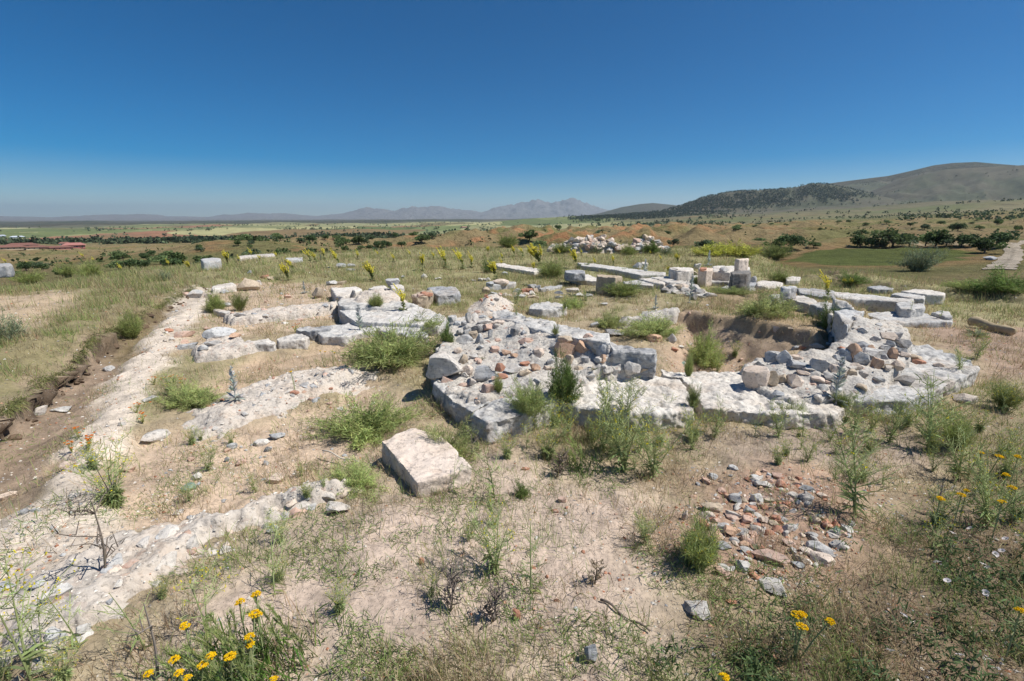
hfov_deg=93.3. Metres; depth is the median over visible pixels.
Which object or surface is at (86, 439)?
orange wildflower
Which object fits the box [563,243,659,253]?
rubble heap
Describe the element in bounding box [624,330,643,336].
stone
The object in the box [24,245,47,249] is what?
house
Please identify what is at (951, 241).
tree
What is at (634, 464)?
wild weed
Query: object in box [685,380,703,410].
bush
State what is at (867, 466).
wild weed
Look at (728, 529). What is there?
stone
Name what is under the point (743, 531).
stone
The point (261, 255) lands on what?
kerb slab
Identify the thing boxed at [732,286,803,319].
bush
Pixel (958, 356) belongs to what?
wild mustard
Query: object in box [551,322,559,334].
bush
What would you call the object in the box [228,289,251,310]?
bush
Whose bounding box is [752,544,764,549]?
leaf rosette
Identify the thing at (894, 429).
wild mustard
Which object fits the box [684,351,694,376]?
bush
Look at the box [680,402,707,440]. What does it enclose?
wild mustard
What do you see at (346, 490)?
stone
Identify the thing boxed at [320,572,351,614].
wild weed
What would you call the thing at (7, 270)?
stone block
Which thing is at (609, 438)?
wild weed
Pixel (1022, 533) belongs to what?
wild mustard
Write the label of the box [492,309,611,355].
stone block
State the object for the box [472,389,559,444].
foundation slab
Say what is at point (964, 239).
tree
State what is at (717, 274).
stone block
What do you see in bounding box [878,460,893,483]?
wild mustard
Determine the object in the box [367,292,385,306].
bush
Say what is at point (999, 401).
wild weed
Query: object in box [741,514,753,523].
brick scrap
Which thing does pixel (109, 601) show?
stone
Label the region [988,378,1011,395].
wild weed
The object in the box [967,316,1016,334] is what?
stone block
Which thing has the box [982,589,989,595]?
bindweed flower
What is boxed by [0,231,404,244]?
valley woods
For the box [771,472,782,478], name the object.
brick scrap
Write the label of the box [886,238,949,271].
bush
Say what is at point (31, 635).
wild mustard
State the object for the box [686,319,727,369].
bush
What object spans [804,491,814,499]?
stone
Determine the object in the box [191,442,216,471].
wild weed
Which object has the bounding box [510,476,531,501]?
bush
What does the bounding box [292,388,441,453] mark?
bush
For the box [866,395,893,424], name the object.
wild mustard
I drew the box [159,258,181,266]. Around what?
tree
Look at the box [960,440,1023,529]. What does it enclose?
wild mustard
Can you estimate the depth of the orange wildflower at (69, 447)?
3.59 m
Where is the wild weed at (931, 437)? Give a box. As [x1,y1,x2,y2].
[921,424,941,449]
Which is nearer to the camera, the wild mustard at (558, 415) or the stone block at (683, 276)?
the wild mustard at (558, 415)
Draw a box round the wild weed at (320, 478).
[316,466,329,485]
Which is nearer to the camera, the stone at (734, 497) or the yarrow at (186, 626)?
the yarrow at (186, 626)
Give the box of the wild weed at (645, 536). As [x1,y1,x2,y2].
[631,502,670,546]
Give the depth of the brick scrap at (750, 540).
2.53 m
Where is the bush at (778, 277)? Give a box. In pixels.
[765,270,791,281]
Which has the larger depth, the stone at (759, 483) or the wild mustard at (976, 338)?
the wild mustard at (976, 338)
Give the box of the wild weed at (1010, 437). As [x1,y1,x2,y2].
[990,425,1023,456]
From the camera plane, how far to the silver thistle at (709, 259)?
16.91 m
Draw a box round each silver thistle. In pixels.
[226,366,245,400]
[355,304,363,329]
[651,295,659,308]
[686,273,696,295]
[703,250,711,265]
[822,356,850,406]
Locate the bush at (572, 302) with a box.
[558,293,588,309]
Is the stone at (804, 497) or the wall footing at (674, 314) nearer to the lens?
the stone at (804, 497)
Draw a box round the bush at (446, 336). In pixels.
[439,313,455,342]
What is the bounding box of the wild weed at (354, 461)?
[343,452,368,471]
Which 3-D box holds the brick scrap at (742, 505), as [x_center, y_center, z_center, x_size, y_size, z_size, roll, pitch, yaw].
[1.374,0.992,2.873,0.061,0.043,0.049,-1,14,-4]
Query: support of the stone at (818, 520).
on the ground at (754, 344)
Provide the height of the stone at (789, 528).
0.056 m
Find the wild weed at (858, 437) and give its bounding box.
[847,426,867,452]
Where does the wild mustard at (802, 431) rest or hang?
on the ground at (754, 344)
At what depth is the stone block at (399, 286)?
9.54 m
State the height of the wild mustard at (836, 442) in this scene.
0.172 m
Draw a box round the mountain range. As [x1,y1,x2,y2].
[0,162,1015,226]
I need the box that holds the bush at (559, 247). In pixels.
[548,241,572,252]
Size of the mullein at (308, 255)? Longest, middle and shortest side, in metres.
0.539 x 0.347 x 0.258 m
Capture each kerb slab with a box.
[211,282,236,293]
[238,253,274,260]
[285,257,302,262]
[486,281,515,290]
[496,263,541,275]
[540,285,562,291]
[570,274,595,285]
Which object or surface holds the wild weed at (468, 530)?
on the ground at (754, 344)
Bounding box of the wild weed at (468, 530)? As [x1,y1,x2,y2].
[462,513,477,540]
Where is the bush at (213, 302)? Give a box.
[199,288,229,312]
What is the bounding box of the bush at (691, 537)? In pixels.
[673,501,729,570]
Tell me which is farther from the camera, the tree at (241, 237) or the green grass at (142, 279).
the tree at (241, 237)
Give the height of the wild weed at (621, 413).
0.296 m
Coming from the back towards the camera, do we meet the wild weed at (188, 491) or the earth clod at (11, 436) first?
the earth clod at (11, 436)
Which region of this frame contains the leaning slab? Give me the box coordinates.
[831,298,855,310]
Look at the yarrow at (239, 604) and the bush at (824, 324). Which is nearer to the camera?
the yarrow at (239, 604)
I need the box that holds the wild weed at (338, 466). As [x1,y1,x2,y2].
[330,461,344,476]
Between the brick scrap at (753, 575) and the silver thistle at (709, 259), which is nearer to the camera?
the brick scrap at (753, 575)
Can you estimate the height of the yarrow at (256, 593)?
0.248 m
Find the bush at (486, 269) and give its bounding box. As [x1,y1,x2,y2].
[476,254,499,272]
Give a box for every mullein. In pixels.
[221,249,228,263]
[279,262,290,280]
[283,257,296,272]
[302,248,312,260]
[308,249,318,261]
[329,247,339,262]
[362,261,374,280]
[391,283,407,310]
[419,254,424,270]
[436,246,447,267]
[452,248,464,269]
[467,252,473,267]
[487,260,497,279]
[526,243,541,264]
[569,249,579,268]
[819,269,831,297]
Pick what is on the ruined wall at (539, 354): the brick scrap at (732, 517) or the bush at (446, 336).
the bush at (446, 336)
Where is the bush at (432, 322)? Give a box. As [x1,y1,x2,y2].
[421,317,440,327]
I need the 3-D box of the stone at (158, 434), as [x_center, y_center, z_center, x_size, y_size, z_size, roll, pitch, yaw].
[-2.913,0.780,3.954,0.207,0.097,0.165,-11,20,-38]
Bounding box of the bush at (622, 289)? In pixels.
[597,276,645,297]
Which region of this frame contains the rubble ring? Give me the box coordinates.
[482,279,540,297]
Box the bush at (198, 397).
[146,373,228,411]
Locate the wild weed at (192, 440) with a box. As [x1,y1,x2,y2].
[181,424,199,444]
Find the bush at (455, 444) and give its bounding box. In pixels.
[415,411,487,461]
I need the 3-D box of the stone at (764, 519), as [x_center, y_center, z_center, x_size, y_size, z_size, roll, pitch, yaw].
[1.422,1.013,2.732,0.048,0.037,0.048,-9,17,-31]
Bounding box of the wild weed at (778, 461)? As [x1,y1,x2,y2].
[768,439,787,465]
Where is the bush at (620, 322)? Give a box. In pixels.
[613,313,632,325]
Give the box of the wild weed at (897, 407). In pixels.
[892,397,905,420]
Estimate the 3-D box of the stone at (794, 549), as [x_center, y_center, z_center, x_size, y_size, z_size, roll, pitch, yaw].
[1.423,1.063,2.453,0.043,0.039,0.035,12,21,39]
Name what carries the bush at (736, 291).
on the ground at (754, 344)
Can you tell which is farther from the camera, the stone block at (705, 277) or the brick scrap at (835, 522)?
the stone block at (705, 277)
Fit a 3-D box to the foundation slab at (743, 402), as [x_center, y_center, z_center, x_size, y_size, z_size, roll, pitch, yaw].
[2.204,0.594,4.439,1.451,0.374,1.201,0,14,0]
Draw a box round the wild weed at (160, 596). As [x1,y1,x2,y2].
[147,568,173,600]
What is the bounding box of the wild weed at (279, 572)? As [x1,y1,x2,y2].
[268,554,288,581]
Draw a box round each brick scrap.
[701,477,710,484]
[710,518,720,522]
[711,531,723,539]
[717,487,726,492]
[725,513,739,520]
[739,503,747,508]
[739,540,751,546]
[740,535,754,545]
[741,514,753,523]
[743,550,754,557]
[748,570,760,580]
[751,471,760,475]
[757,567,765,573]
[764,529,775,534]
[770,514,780,519]
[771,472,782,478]
[772,525,783,533]
[776,479,786,487]
[776,504,788,512]
[822,519,832,528]
[831,519,840,526]
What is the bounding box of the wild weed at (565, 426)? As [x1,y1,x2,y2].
[558,413,570,444]
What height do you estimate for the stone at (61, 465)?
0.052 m
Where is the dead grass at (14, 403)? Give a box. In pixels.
[0,281,1023,680]
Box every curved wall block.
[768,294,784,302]
[786,295,816,312]
[808,301,831,316]
[821,309,833,333]
[828,331,834,342]
[831,309,863,341]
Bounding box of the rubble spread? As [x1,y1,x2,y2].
[661,281,716,300]
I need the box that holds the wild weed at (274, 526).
[263,502,292,544]
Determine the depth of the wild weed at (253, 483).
3.15 m
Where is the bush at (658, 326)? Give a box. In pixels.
[612,306,690,343]
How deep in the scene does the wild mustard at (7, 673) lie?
1.77 m
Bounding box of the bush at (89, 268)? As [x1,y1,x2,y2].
[71,258,102,277]
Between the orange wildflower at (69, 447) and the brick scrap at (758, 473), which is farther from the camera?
the orange wildflower at (69, 447)
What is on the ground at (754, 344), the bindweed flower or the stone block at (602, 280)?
the stone block at (602, 280)
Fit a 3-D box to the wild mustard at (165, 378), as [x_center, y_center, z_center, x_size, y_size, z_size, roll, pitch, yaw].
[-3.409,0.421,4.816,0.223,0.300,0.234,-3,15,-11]
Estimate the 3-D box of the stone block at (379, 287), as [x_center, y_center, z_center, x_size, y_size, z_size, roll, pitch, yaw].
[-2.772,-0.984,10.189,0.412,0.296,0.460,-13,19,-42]
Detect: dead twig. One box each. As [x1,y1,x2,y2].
[51,470,129,567]
[125,604,158,679]
[436,558,469,610]
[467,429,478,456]
[476,575,507,621]
[547,445,570,476]
[584,559,607,583]
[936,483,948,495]
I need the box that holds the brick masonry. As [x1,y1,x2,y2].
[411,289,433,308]
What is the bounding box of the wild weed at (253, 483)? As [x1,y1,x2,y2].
[245,472,261,491]
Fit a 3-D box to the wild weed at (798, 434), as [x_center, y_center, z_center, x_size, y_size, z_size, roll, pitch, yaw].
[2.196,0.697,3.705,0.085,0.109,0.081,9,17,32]
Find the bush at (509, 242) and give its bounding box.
[493,232,518,247]
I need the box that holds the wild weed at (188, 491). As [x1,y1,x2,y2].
[177,479,195,501]
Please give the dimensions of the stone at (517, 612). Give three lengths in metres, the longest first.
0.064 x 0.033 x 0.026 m
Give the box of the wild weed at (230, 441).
[221,428,234,443]
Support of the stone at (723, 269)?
on the stone block at (717, 274)
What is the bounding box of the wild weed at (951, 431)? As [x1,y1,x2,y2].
[941,414,981,449]
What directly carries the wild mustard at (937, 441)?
on the ground at (754, 344)
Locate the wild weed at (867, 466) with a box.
[850,450,879,482]
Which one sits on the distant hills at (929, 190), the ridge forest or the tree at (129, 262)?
the ridge forest
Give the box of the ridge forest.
[567,182,880,221]
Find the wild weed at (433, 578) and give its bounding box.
[415,567,438,598]
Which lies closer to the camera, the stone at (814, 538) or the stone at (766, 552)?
the stone at (766, 552)
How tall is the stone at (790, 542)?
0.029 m
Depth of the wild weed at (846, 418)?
3.94 m
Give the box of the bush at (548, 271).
[537,258,564,277]
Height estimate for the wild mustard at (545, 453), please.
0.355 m
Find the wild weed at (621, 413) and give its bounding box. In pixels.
[608,402,635,427]
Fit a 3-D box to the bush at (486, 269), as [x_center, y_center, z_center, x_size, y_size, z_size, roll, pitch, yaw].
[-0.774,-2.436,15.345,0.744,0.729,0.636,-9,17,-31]
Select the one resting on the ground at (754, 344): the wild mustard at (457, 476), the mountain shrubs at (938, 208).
the wild mustard at (457, 476)
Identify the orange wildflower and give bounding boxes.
[64,426,84,437]
[64,440,73,451]
[80,431,95,446]
[81,435,92,450]
[128,401,151,412]
[139,411,146,421]
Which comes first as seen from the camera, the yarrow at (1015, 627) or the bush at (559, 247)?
the yarrow at (1015, 627)
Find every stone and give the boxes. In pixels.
[0,491,16,500]
[0,580,15,590]
[18,508,29,514]
[28,579,44,588]
[34,405,47,415]
[36,583,72,602]
[44,626,67,643]
[49,406,71,411]
[59,460,73,468]
[69,492,80,499]
[76,623,90,634]
[102,365,114,371]
[105,598,113,604]
[120,463,136,471]
[140,429,170,441]
[142,395,156,402]
[172,508,184,514]
[174,331,195,337]
[177,342,197,349]
[182,482,197,490]
[187,290,202,297]
[191,472,201,479]
[197,345,208,349]
[204,340,221,345]
[208,549,218,556]
[220,545,231,554]
[226,442,237,449]
[229,332,240,336]
[233,313,245,316]
[253,439,270,446]
[267,473,282,483]
[269,432,284,438]
[290,390,299,394]
[322,492,335,499]
[326,280,336,284]
[326,501,349,512]
[339,487,353,497]
[350,290,355,297]
[513,608,520,618]
[558,496,566,502]
[565,288,578,292]
[584,644,596,662]
[590,321,599,326]
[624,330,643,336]
[633,238,640,242]
[633,262,642,268]
[646,334,662,341]
[667,333,676,342]
[681,600,710,620]
[682,510,687,519]
[694,263,700,268]
[698,511,715,519]
[700,502,722,511]
[709,473,717,479]
[715,566,725,573]
[716,541,731,549]
[717,522,728,532]
[717,563,732,570]
[719,266,728,272]
[721,571,735,579]
[724,525,740,535]
[725,510,741,517]
[727,599,736,604]
[728,464,738,470]
[728,493,741,502]
[729,537,739,542]
[734,503,740,510]
[735,560,749,572]
[737,527,748,535]
[740,546,755,557]
[741,496,748,502]
[743,505,755,512]
[749,493,762,501]
[749,524,764,534]
[750,276,756,281]
[750,475,762,482]
[751,548,789,565]
[752,512,761,516]
[753,481,772,487]
[758,516,768,522]
[759,577,786,596]
[763,497,774,502]
[768,520,777,525]
[781,539,795,546]
[782,524,793,531]
[783,530,788,536]
[788,491,798,498]
[788,547,796,553]
[789,508,796,512]
[789,523,797,530]
[790,561,805,568]
[792,554,810,563]
[798,493,812,501]
[799,485,813,490]
[799,546,812,555]
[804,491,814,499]
[805,540,835,557]
[807,532,817,536]
[809,516,821,523]
[809,550,835,566]
[810,535,817,540]
[815,492,829,498]
[827,531,839,537]
[828,529,840,535]
[829,539,849,549]
[840,523,853,532]
[952,393,978,404]
[983,256,996,259]
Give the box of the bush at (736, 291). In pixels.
[707,284,761,295]
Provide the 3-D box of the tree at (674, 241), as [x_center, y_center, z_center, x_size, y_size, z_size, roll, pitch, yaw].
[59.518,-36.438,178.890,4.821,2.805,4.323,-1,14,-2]
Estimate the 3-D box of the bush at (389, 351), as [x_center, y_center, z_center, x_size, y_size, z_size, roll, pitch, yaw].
[-1.381,-0.020,5.758,1.258,0.688,1.716,13,19,42]
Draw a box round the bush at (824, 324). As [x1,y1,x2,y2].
[810,296,839,329]
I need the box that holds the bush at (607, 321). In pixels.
[594,310,618,328]
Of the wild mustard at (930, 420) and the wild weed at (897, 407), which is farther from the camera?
the wild weed at (897, 407)
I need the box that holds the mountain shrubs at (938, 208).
[654,165,1022,222]
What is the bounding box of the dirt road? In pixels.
[982,240,1023,268]
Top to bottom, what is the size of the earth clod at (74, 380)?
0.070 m
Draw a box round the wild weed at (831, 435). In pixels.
[821,421,844,440]
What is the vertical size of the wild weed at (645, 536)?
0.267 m
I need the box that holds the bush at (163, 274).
[153,269,173,280]
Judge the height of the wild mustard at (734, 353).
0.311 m
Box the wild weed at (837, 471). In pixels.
[827,456,845,482]
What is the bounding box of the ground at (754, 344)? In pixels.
[0,248,1023,680]
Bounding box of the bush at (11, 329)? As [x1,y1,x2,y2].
[0,306,29,342]
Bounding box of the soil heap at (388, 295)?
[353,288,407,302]
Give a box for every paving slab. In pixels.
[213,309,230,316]
[577,263,665,279]
[623,280,653,289]
[639,278,665,288]
[651,276,683,285]
[711,280,728,286]
[727,281,756,287]
[756,280,782,289]
[785,276,800,284]
[797,288,835,299]
[835,292,913,311]
[867,286,893,293]
[868,311,952,327]
[891,293,924,303]
[901,289,944,304]
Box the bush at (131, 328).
[112,309,145,338]
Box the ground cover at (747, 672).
[643,485,1023,680]
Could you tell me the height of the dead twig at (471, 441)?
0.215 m
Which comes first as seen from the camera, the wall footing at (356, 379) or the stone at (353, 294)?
the wall footing at (356, 379)
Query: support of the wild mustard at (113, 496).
on the ground at (754, 344)
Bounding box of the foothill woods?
[640,208,1023,224]
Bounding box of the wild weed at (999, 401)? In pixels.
[986,377,1023,410]
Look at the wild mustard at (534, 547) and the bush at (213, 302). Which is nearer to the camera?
the wild mustard at (534, 547)
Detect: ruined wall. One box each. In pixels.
[431,312,648,409]
[740,315,944,406]
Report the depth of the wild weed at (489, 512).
2.66 m
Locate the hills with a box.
[0,210,1023,291]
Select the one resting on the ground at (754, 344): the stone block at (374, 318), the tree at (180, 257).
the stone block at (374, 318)
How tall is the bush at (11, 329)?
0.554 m
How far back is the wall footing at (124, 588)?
2.29 m
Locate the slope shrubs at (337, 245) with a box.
[8,217,1022,265]
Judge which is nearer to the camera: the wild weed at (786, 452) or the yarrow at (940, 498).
the yarrow at (940, 498)
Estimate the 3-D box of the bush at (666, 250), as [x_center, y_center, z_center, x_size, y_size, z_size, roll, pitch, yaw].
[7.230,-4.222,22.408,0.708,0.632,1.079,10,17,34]
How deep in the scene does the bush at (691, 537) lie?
2.34 m
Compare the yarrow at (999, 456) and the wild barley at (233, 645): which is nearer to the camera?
the wild barley at (233, 645)
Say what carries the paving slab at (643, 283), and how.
on the ground at (754, 344)
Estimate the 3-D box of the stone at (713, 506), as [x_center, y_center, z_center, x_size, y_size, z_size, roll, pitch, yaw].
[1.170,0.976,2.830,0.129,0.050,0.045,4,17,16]
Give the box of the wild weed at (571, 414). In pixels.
[564,407,577,431]
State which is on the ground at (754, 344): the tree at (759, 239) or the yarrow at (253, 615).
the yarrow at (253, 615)
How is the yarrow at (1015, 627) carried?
on the ground at (754, 344)
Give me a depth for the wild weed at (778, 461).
3.29 m
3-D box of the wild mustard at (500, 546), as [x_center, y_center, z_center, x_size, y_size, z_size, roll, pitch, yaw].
[-0.103,0.948,2.260,0.385,0.487,0.290,40,42,68]
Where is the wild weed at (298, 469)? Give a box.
[294,461,303,475]
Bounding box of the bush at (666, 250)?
[660,244,674,253]
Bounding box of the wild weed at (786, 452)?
[776,433,795,456]
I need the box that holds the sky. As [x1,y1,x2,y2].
[0,0,1023,216]
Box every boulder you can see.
[202,327,235,338]
[236,278,259,290]
[311,287,323,297]
[385,278,399,286]
[426,351,462,379]
[474,365,498,381]
[528,301,566,317]
[605,329,623,335]
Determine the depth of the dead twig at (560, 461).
3.21 m
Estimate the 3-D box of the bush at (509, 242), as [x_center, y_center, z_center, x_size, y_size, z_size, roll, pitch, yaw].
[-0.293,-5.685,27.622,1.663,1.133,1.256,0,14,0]
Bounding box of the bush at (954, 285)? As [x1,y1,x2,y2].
[941,278,986,289]
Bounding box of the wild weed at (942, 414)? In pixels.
[934,394,972,428]
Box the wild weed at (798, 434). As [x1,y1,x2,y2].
[794,425,804,436]
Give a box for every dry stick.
[322,450,358,461]
[600,598,650,631]
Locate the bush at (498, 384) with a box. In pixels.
[492,372,504,393]
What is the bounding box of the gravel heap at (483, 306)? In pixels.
[467,294,513,316]
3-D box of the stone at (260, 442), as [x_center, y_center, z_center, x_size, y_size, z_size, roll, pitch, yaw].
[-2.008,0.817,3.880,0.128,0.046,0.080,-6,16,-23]
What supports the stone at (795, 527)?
on the ground at (754, 344)
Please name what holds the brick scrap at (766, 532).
on the ground at (754, 344)
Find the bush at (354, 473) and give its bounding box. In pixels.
[327,453,390,510]
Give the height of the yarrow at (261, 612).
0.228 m
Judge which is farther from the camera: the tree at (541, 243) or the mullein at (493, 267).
the tree at (541, 243)
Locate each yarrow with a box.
[142,654,180,680]
[173,660,208,680]
[179,621,199,680]
[183,674,192,680]
[204,651,236,680]
[223,640,258,680]
[234,597,252,652]
[234,609,262,680]
[250,590,266,643]
[255,611,266,657]
[269,676,277,680]
[718,672,729,680]
[785,610,835,663]
[929,496,945,541]
[950,492,965,536]
[957,489,970,525]
[974,451,1003,485]
[983,499,1006,542]
[994,473,1010,509]
[1001,485,1016,527]
[1001,607,1023,663]
[1005,454,1020,490]
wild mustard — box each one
[0,549,79,680]
[0,576,77,665]
[0,634,14,680]
[15,591,88,650]
[28,630,84,680]
[59,425,137,508]
[73,441,103,470]
[85,593,151,651]
[153,367,176,394]
[173,545,240,635]
[259,524,296,594]
[449,454,462,494]
[460,479,524,575]
[464,438,501,498]
[510,283,522,302]
[510,298,524,314]
[517,519,550,597]
[520,419,534,447]
[532,416,569,460]
[545,392,567,428]
[550,384,563,401]
[554,395,579,434]
[560,294,569,308]
[581,287,590,300]
[581,419,596,439]
[586,415,604,441]
[589,378,655,473]
[590,401,607,437]
[590,405,619,450]
[592,370,619,410]
[610,376,642,411]
[612,375,651,394]
[618,426,629,446]
[627,408,694,478]
[629,420,653,450]
[631,401,657,435]
[650,415,669,445]
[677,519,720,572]
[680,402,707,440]
[711,352,726,371]
[714,394,728,425]
[729,340,743,357]
[751,405,765,436]
[769,398,791,437]
[793,426,806,448]
[794,401,817,437]
[798,437,822,460]
[824,411,918,519]
[828,433,845,453]
[840,390,875,435]
[861,427,888,454]
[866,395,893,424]
[871,399,914,443]
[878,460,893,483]
[900,401,925,426]
[901,372,981,454]
[912,391,927,422]
[915,407,949,436]
[920,508,962,555]
[922,484,972,528]
[924,446,948,471]
[931,428,945,451]
[934,424,994,481]
[939,300,949,315]
[942,403,978,433]
[952,344,975,369]
[959,443,993,480]
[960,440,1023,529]
[965,334,991,358]
[971,409,997,431]
[972,324,987,341]
[973,434,990,450]
[991,466,1023,523]
[994,383,1018,413]
[994,440,1023,478]
[1003,515,1023,555]
[1011,379,1023,409]
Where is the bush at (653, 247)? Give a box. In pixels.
[640,238,661,253]
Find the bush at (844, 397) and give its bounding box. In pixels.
[828,389,857,407]
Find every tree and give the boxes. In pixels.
[15,263,33,270]
[32,262,50,269]
[34,263,48,269]
[52,268,62,276]
[103,260,122,268]
[109,251,125,255]
[113,253,131,259]
[117,258,139,267]
[138,260,150,266]
[146,250,155,255]
[149,255,167,263]
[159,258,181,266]
[163,252,187,264]
[195,247,205,251]
[198,255,212,261]
[233,234,252,240]
[239,249,260,255]
[271,233,280,236]
[274,247,287,253]
[278,249,297,254]
[296,237,305,242]
[298,247,313,252]
[303,235,316,241]
[333,237,350,244]
[352,235,364,243]
[380,240,391,246]
[398,241,406,246]
[414,233,431,242]
[427,232,435,237]
[518,229,538,240]
[532,240,546,247]
[667,238,679,244]
[693,239,714,246]
[754,238,765,240]
[762,238,784,248]
[775,233,808,250]
[807,240,821,247]
[849,234,871,247]
[852,229,869,234]
[864,236,877,247]
[870,227,918,247]
[874,240,889,246]
[919,229,954,245]
[920,224,931,229]
[936,237,956,245]
[949,223,967,230]
[955,233,980,246]
[968,237,1009,253]
[989,230,1022,246]
[994,219,1002,223]
[1013,225,1021,230]
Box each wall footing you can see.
[0,478,361,680]
[181,365,382,441]
[191,336,261,362]
[223,301,337,326]
[615,307,679,328]
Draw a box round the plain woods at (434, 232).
[0,199,734,239]
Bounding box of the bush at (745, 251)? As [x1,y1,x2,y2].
[714,239,762,256]
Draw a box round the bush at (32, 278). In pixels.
[6,267,47,284]
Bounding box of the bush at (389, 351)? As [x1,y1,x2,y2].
[330,308,446,370]
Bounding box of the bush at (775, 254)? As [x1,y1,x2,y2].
[758,239,797,260]
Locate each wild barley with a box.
[112,600,304,680]
[179,590,347,680]
[539,434,619,485]
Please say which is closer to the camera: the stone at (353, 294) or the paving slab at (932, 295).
the stone at (353, 294)
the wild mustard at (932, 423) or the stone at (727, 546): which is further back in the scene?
the wild mustard at (932, 423)
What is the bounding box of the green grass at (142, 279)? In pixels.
[0,243,1023,680]
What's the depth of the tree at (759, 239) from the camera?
228.73 m
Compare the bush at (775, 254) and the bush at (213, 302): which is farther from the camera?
the bush at (775, 254)
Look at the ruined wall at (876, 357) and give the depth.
4.59 m
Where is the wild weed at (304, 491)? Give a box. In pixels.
[295,479,311,497]
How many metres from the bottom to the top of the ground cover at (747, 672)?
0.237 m
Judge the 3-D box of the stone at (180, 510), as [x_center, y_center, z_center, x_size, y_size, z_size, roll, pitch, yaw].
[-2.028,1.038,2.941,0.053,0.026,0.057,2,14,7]
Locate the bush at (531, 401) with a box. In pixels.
[502,373,551,417]
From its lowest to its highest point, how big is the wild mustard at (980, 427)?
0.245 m
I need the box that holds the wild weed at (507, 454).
[495,430,518,459]
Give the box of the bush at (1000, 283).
[956,261,1023,294]
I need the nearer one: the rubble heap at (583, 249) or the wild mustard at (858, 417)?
the wild mustard at (858, 417)
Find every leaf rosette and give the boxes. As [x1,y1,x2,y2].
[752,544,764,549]
[960,328,991,337]
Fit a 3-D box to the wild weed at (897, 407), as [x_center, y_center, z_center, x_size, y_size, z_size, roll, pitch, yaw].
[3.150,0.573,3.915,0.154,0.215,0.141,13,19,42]
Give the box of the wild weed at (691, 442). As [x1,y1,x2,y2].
[685,421,705,448]
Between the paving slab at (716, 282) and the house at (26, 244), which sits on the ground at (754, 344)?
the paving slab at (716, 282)
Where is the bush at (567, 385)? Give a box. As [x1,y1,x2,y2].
[544,341,585,402]
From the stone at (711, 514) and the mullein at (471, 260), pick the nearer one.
the stone at (711, 514)
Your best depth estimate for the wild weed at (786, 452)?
3.42 m
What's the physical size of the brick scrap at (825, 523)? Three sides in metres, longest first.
0.078 x 0.054 x 0.049 m
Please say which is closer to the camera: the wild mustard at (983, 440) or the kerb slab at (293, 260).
the wild mustard at (983, 440)
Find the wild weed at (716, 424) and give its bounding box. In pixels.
[701,404,728,437]
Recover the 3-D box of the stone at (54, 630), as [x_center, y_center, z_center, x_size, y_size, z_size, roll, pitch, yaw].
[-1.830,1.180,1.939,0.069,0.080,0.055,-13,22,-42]
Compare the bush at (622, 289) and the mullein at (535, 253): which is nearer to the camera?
the bush at (622, 289)
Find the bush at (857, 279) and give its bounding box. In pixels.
[830,270,872,284]
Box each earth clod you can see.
[6,434,22,440]
[11,435,21,439]
[71,378,78,383]
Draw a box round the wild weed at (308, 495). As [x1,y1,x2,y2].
[301,483,315,497]
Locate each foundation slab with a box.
[432,380,489,428]
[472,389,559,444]
[559,376,694,431]
[661,369,853,430]
[852,344,979,416]
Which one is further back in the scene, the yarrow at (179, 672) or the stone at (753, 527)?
the stone at (753, 527)
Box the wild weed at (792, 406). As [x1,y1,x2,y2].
[778,398,809,418]
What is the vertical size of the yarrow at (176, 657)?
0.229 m
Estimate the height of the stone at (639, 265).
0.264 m
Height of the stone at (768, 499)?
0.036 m
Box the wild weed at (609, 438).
[603,434,616,452]
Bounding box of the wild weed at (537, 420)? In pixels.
[531,412,545,427]
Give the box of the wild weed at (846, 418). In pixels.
[842,406,859,420]
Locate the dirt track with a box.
[869,241,1009,245]
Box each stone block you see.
[0,263,14,277]
[200,258,221,270]
[245,338,276,351]
[277,334,309,349]
[296,326,332,340]
[317,323,376,346]
[330,287,361,302]
[337,298,415,315]
[339,305,449,336]
[368,286,389,290]
[375,326,421,336]
[382,428,471,498]
[390,284,404,293]
[401,330,428,343]
[427,286,460,305]
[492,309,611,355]
[564,270,584,281]
[596,274,621,293]
[610,342,656,379]
[668,267,693,282]
[676,271,690,282]
[697,268,712,287]
[712,265,749,280]
[728,270,750,290]
[734,258,748,270]
[780,286,796,299]
[894,302,924,317]
[931,311,951,319]
[967,316,1016,334]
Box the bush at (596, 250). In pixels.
[591,241,602,252]
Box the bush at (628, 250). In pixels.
[620,244,637,254]
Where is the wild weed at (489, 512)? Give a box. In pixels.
[483,495,506,525]
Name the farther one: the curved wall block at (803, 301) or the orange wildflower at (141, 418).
the curved wall block at (803, 301)
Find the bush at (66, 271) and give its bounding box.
[52,261,76,277]
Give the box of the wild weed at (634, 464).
[630,455,639,467]
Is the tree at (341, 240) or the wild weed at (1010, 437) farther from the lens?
the tree at (341, 240)
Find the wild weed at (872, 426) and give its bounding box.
[863,405,886,430]
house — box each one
[0,245,26,249]
[6,243,39,245]
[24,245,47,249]
[40,246,72,249]
[61,242,85,248]
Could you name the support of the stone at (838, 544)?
on the ground at (754, 344)
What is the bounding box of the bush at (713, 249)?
[689,239,737,256]
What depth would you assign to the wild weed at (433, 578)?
2.13 m
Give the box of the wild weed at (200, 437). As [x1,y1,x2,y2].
[196,430,204,440]
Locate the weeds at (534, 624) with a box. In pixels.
[0,340,1023,680]

